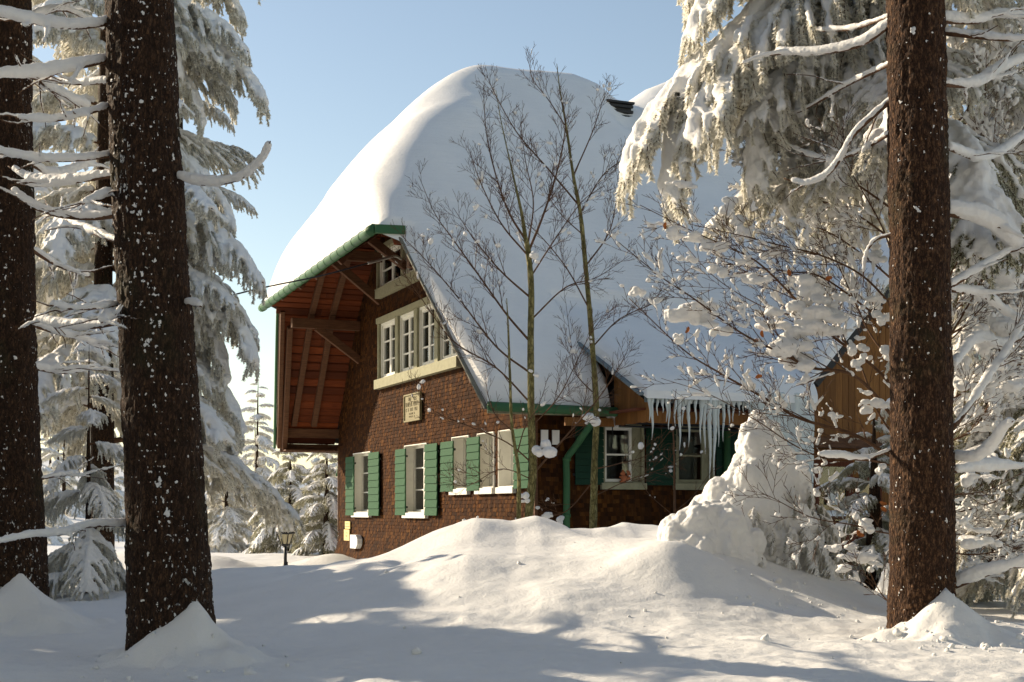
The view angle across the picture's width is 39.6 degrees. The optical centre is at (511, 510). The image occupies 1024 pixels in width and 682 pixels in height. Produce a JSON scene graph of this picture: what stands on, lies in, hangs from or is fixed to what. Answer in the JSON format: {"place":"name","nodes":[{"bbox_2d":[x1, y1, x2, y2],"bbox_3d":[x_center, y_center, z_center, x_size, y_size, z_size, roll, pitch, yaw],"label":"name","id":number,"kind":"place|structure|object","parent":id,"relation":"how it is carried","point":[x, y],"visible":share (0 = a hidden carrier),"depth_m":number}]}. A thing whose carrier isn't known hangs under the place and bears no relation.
{"place":"outdoors","nodes":[
{"label":"outdoors","id":0,"kind":"place"},
{"bbox_2d":[0,460,1023,681],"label":"snow ground","id":1,"kind":"structure","parent":0,"point":[561,602],"depth_m":11.77},
{"bbox_2d":[40,433,68,496],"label":"spruce tree","id":2,"kind":"object","parent":1,"relation":"on","point":[49,460],"visible":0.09,"depth_m":102.14},
{"bbox_2d":[41,431,68,526],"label":"spruce tree","id":3,"kind":"object","parent":1,"relation":"on","point":[45,443],"visible":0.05,"depth_m":83.37},
{"bbox_2d":[41,448,73,544],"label":"spruce tree","id":4,"kind":"object","parent":1,"relation":"on","point":[55,540],"visible":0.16,"depth_m":75.25},
{"bbox_2d":[42,438,84,517],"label":"spruce tree","id":5,"kind":"object","parent":1,"relation":"on","point":[74,483],"visible":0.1,"depth_m":93.89},
{"bbox_2d":[44,434,85,511],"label":"spruce tree","id":6,"kind":"object","parent":1,"relation":"on","point":[57,462],"visible":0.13,"depth_m":96.00},
{"bbox_2d":[32,37,120,458],"bbox_3d":[-10.375,-6.885,29.899,5.740,17.468,4.998,0,0,0],"label":"spruce tree","id":7,"kind":"object","parent":1,"relation":"on","point":[43,191],"visible":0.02,"depth_m":29.31},
{"bbox_2d":[41,348,125,600],"bbox_3d":[-4.839,-0.132,16.403,2.215,3.634,1.869,0,0,0],"label":"spruce tree","id":8,"kind":"object","parent":1,"relation":"on","point":[68,566],"visible":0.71,"depth_m":16.23},
{"bbox_2d":[0,0,204,596],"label":"spruce tree","id":9,"kind":"object","parent":1,"relation":"on","point":[22,506],"visible":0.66,"depth_m":12.83},
{"bbox_2d":[83,443,124,513],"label":"spruce tree","id":10,"kind":"object","parent":1,"relation":"on","point":[118,489],"visible":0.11,"depth_m":94.77},
{"bbox_2d":[85,443,124,538],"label":"spruce tree","id":11,"kind":"object","parent":1,"relation":"on","point":[118,494],"visible":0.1,"depth_m":81.68},
{"bbox_2d":[0,0,271,650],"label":"spruce tree","id":12,"kind":"object","parent":1,"relation":"on","point":[149,312],"visible":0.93,"depth_m":10.17},
{"bbox_2d":[31,0,306,583],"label":"spruce tree","id":13,"kind":"object","parent":1,"relation":"on","point":[206,54],"visible":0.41,"depth_m":24.83},
{"bbox_2d":[84,0,264,379],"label":"spruce tree","id":14,"kind":"object","parent":1,"relation":"on","point":[238,201],"visible":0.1,"depth_m":26.24},
{"bbox_2d":[207,495,231,516],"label":"spruce tree","id":15,"kind":"object","parent":1,"relation":"on","point":[218,506],"visible":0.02,"depth_m":92.60},
{"bbox_2d":[201,396,246,504],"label":"spruce tree","id":16,"kind":"object","parent":1,"relation":"on","point":[230,449],"visible":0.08,"depth_m":26.84},
{"bbox_2d":[205,462,261,552],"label":"spruce tree","id":17,"kind":"object","parent":1,"relation":"on","point":[225,528],"visible":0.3,"depth_m":49.41},
{"bbox_2d":[209,379,287,552],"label":"spruce tree","id":18,"kind":"object","parent":1,"relation":"on","point":[263,440],"visible":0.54,"depth_m":55.78},
{"bbox_2d":[240,411,268,512],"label":"spruce tree","id":19,"kind":"object","parent":1,"relation":"on","point":[246,456],"visible":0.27,"depth_m":95.50},
{"bbox_2d":[242,450,322,553],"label":"spruce tree","id":20,"kind":"object","parent":1,"relation":"on","point":[291,476],"visible":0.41,"depth_m":46.53},
{"bbox_2d":[276,524,294,565],"bbox_3d":[-4.860,0.843,30.500,0.420,1.256,0.420,0,0,0],"label":"street lamp","id":21,"kind":"object","parent":1,"relation":"on","point":[285,541],"visible":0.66,"depth_m":30.41},
{"bbox_2d":[288,443,338,555],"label":"spruce tree","id":22,"kind":"object","parent":1,"relation":"on","point":[325,531],"visible":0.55,"depth_m":43.55},
{"bbox_2d":[300,457,336,505],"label":"spruce tree","id":23,"kind":"object","parent":1,"relation":"on","point":[314,460],"visible":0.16,"depth_m":109.80},
{"bbox_2d":[314,444,337,551],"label":"spruce tree","id":24,"kind":"object","parent":1,"relation":"on","point":[334,465],"visible":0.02,"depth_m":59.87},
{"bbox_2d":[384,75,641,517],"bbox_3d":[0.015,-2.863,19.966,3.675,6.548,1.080,0,0,0],"label":"bare sapling","id":25,"kind":"object","parent":1,"relation":"on","point":[547,451],"visible":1,"depth_m":19.99},
{"bbox_2d":[479,298,550,518],"bbox_3d":[0.054,-1.298,19.727,1.059,3.231,0.533,0,0,0],"label":"bare sapling","id":26,"kind":"object","parent":1,"relation":"on","point":[518,512],"visible":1,"depth_m":19.49},
{"bbox_2d":[23,516,1023,681],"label":"fallen snow crumbs","id":27,"kind":"object","parent":1,"relation":"on","point":[248,670],"visible":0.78,"depth_m":10.79},
{"bbox_2d":[475,44,706,528],"bbox_3d":[1.156,-3.161,20.595,3.385,7.162,1.105,0,0,0],"label":"bare sapling","id":28,"kind":"object","parent":1,"relation":"on","point":[593,485],"visible":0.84,"depth_m":20.56},
{"bbox_2d":[258,99,1022,558],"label":"timber house","id":29,"kind":"structure","parent":1,"relation":"on","point":[356,345],"depth_m":33.16},
{"bbox_2d":[233,263,367,295],"bbox_3d":[-9.456,-3.686,29.484,12.856,3.095,1.060,0,0,0],"label":"power cable","id":30,"kind":"object","parent":29,"relation":"attached to","point":[307,278],"visible":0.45,"depth_m":29.30},
{"bbox_2d":[344,529,349,540],"bbox_3d":[-4.638,0.685,39.932,0.024,0.310,0.560,0,0,-22],"label":"trail sign","id":31,"kind":"object","parent":29,"relation":"attached to","point":[346,534],"visible":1,"depth_m":39.90},
{"bbox_2d":[345,521,349,528],"bbox_3d":[-4.612,0.405,39.901,0.023,0.210,0.502,0,0,-22],"label":"trail sign","id":32,"kind":"object","parent":29,"relation":"attached to","point":[347,524],"visible":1,"depth_m":39.88},
{"bbox_2d":[350,535,361,548],"bbox_3d":[-4.248,0.845,38.739,0.140,0.370,0.718,0,0,-22],"label":"meter box","id":33,"kind":"object","parent":29,"relation":"attached to","point":[355,541],"visible":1,"depth_m":38.53},
{"bbox_2d":[351,451,371,516],"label":"window","id":34,"kind":"structure","parent":29,"relation":"in","point":[361,459],"depth_m":39.41},
{"bbox_2d":[404,391,421,422],"bbox_3d":[-2.400,-2.495,34.350,0.065,0.670,1.238,0,0,-22],"label":"plaque","id":35,"kind":"object","parent":29,"relation":"attached to","point":[412,410],"visible":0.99,"depth_m":34.30},
{"bbox_2d":[402,443,427,517],"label":"window","id":36,"kind":"structure","parent":29,"relation":"in","point":[415,460],"depth_m":35.07},
{"bbox_2d":[449,435,470,494],"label":"window","id":37,"kind":"structure","parent":29,"relation":"in","point":[460,453],"depth_m":31.91},
{"bbox_2d":[474,431,494,493],"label":"window","id":38,"kind":"structure","parent":29,"relation":"in","point":[487,487],"depth_m":30.39},
{"bbox_2d":[495,429,515,493],"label":"window","id":39,"kind":"structure","parent":29,"relation":"in","point":[505,480],"depth_m":29.24},
{"bbox_2d":[541,430,547,440],"bbox_3d":[0.628,-1.420,27.500,0.146,0.280,0.025,0,0,-22],"label":"notice board","id":40,"kind":"object","parent":29,"relation":"attached to","point":[544,434],"visible":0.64,"depth_m":27.49},
{"bbox_2d":[552,430,558,444],"bbox_3d":[0.848,-1.420,27.589,0.147,0.280,0.025,0,0,-22],"label":"notice board","id":41,"kind":"object","parent":29,"relation":"attached to","point":[555,437],"visible":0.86,"depth_m":27.57},
{"bbox_2d":[600,424,646,489],"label":"window","id":42,"kind":"structure","parent":29,"relation":"in","point":[613,446],"depth_m":28.33},
{"bbox_2d":[619,470,630,482],"bbox_3d":[2.242,-0.677,28.165,0.245,0.260,0.118,0,0,-17],"label":"squirrel figurine","id":43,"kind":"object","parent":29,"relation":"on","point":[623,477],"visible":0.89,"depth_m":28.12},
{"bbox_2d":[265,65,1022,515],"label":"roof snow","id":44,"kind":"structure","parent":29,"relation":"on","point":[369,187],"depth_m":29.71},
{"bbox_2d":[656,398,658,414],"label":"icicle","id":45,"kind":"object","parent":29,"relation":"hanging from","point":[657,402],"visible":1,"depth_m":26.09},
{"bbox_2d":[664,399,667,421],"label":"icicle","id":46,"kind":"object","parent":29,"relation":"hanging from","point":[666,403],"visible":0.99,"depth_m":26.14},
{"bbox_2d":[668,399,670,429],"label":"icicle","id":47,"kind":"object","parent":29,"relation":"hanging from","point":[669,409],"visible":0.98,"depth_m":26.22},
{"bbox_2d":[674,400,676,425],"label":"icicle","id":48,"kind":"object","parent":29,"relation":"hanging from","point":[675,405],"visible":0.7,"depth_m":26.18},
{"bbox_2d":[682,399,684,425],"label":"icicle","id":49,"kind":"object","parent":29,"relation":"hanging from","point":[683,404],"visible":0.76,"depth_m":26.33},
{"bbox_2d":[675,426,714,489],"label":"window","id":50,"kind":"structure","parent":29,"relation":"in","point":[684,478],"depth_m":28.92},
{"bbox_2d":[694,400,697,420],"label":"icicle","id":51,"kind":"object","parent":29,"relation":"hanging from","point":[695,404],"visible":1,"depth_m":26.38},
{"bbox_2d":[659,391,748,409],"bbox_3d":[3.661,-2.061,26.518,2.603,0.317,0.194,0,0,-22],"label":"ice ledge","id":52,"kind":"object","parent":29,"relation":"attached to","point":[739,403],"visible":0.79,"depth_m":26.60},
{"bbox_2d":[647,398,650,420],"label":"icicle","id":53,"kind":"object","parent":52,"relation":"hanging from","point":[649,401],"visible":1,"depth_m":26.00},
{"bbox_2d":[651,398,653,434],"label":"icicle","id":54,"kind":"object","parent":52,"relation":"hanging from","point":[652,410],"visible":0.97,"depth_m":26.05},
{"bbox_2d":[677,396,681,449],"bbox_3d":[3.094,-1.613,26.238,0.104,1.002,0.100,0,0,0],"label":"icicle","id":55,"kind":"object","parent":52,"relation":"hanging from","point":[679,411],"visible":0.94,"depth_m":26.23},
{"bbox_2d":[686,399,690,446],"bbox_3d":[3.275,-1.649,26.355,0.099,0.929,0.098,0,0,0],"label":"icicle","id":56,"kind":"object","parent":52,"relation":"hanging from","point":[688,409],"visible":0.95,"depth_m":26.35},
{"bbox_2d":[699,400,702,440],"bbox_3d":[3.514,-1.680,26.455,0.094,0.864,0.093,0,0,0],"label":"icicle","id":57,"kind":"object","parent":52,"relation":"hanging from","point":[701,411],"visible":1,"depth_m":26.42},
{"bbox_2d":[702,402,706,452],"bbox_3d":[3.599,-1.584,26.493,0.113,1.065,0.108,0,0,0],"label":"icicle","id":58,"kind":"object","parent":52,"relation":"hanging from","point":[704,418],"visible":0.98,"depth_m":26.47},
{"bbox_2d":[712,400,716,471],"bbox_3d":[3.767,-1.380,26.529,0.126,1.469,0.121,0,0,0],"label":"icicle","id":59,"kind":"object","parent":52,"relation":"hanging from","point":[714,415],"visible":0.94,"depth_m":26.50},
{"bbox_2d":[717,400,719,446],"bbox_3d":[3.863,-1.655,26.605,0.106,0.919,0.096,0,0,0],"label":"icicle","id":60,"kind":"object","parent":52,"relation":"hanging from","point":[718,413],"visible":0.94,"depth_m":26.60},
{"bbox_2d":[721,403,725,437],"bbox_3d":[3.957,-1.704,26.654,0.091,0.814,0.084,0,0,0],"label":"icicle","id":61,"kind":"object","parent":52,"relation":"hanging from","point":[723,413],"visible":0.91,"depth_m":26.62},
{"bbox_2d":[706,398,712,479],"bbox_3d":[3.678,-1.346,26.490,0.124,1.542,0.124,0,0,0],"label":"icicle","id":62,"kind":"object","parent":29,"relation":"hanging from","point":[709,420],"visible":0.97,"depth_m":26.48},
{"bbox_2d":[727,401,730,424],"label":"icicle","id":63,"kind":"object","parent":29,"relation":"hanging from","point":[728,409],"visible":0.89,"depth_m":26.66},
{"bbox_2d":[751,391,814,485],"bbox_3d":[5.149,-1.025,27.132,1.432,2.488,0.242,0,0,-22],"label":"ice curtain","id":64,"kind":"object","parent":29,"relation":"hanging from","point":[797,405],"visible":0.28,"depth_m":27.14},
{"bbox_2d":[828,488,837,504],"bbox_3d":[6.698,-0.310,29.658,0.260,0.380,0.004,0,0,-22],"label":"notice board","id":65,"kind":"object","parent":29,"relation":"attached to","point":[832,497],"visible":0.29,"depth_m":29.66},
{"bbox_2d":[813,460,852,521],"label":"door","id":66,"kind":"structure","parent":29,"relation":"in","point":[840,466],"depth_m":29.69},
{"bbox_2d":[855,477,881,509],"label":"window","id":67,"kind":"structure","parent":29,"relation":"in","point":[866,490],"depth_m":30.01},
{"bbox_2d":[638,392,720,513],"bbox_3d":[2.403,-0.712,20.383,1.175,2.084,0.602,0,0,0],"label":"bare sapling","id":68,"kind":"object","parent":1,"relation":"on","point":[674,492],"visible":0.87,"depth_m":20.49},
{"bbox_2d":[657,499,766,567],"bbox_3d":[1.964,0.657,14.284,1.221,1.540,0.920,0,0,0],"label":"snowy bush","id":69,"kind":"object","parent":1,"relation":"on","point":[719,527],"visible":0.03,"depth_m":14.06},
{"bbox_2d":[692,410,847,580],"bbox_3d":[2.748,0.191,15.168,1.856,2.546,1.333,0,0,0],"label":"snowy bush","id":70,"kind":"object","parent":1,"relation":"on","point":[750,448],"visible":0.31,"depth_m":14.84},
{"bbox_2d":[595,100,1023,600],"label":"beech tree","id":71,"kind":"object","parent":1,"relation":"on","point":[787,348],"visible":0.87,"depth_m":12.88},
{"bbox_2d":[613,0,1023,300],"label":"spruce tree","id":72,"kind":"object","parent":1,"relation":"on","point":[706,89],"visible":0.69,"depth_m":13.06},
{"bbox_2d":[814,415,889,590],"bbox_3d":[4.646,0.120,18.553,2.205,2.751,1.943,0,0,0],"label":"spruce tree","id":73,"kind":"object","parent":1,"relation":"on","point":[876,543],"visible":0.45,"depth_m":18.41},
{"bbox_2d":[844,574,861,585],"bbox_3d":[4.081,1.046,17.495,0.846,0.845,0.668,0,0,0],"label":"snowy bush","id":74,"kind":"object","parent":1,"relation":"on","point":[854,582],"depth_m":17.40},
{"bbox_2d":[718,2,1023,589],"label":"spruce tree","id":75,"kind":"object","parent":1,"relation":"on","point":[1011,402],"visible":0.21,"depth_m":14.50},
{"bbox_2d":[735,0,1023,628],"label":"spruce tree","id":76,"kind":"object","parent":1,"relation":"on","point":[924,362],"visible":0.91,"depth_m":11.53},
{"bbox_2d":[858,0,1023,593],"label":"spruce tree","id":77,"kind":"object","parent":1,"relation":"on","point":[863,474],"depth_m":18.94},
{"bbox_2d":[875,2,1023,618],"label":"spruce tree","id":78,"kind":"object","parent":1,"relation":"on","point":[1013,439],"visible":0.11,"depth_m":14.87},
{"bbox_2d":[882,417,1019,571],"bbox_3d":[7.257,-0.611,23.423,2.819,4.696,3.303,0,0,0],"label":"spruce tree","id":79,"kind":"object","parent":1,"relation":"on","point":[1017,527],"visible":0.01,"depth_m":22.73},
{"bbox_2d":[32,0,1018,479],"label":"sky","id":80,"kind":"structure","parent":0,"point":[333,74]}
]}

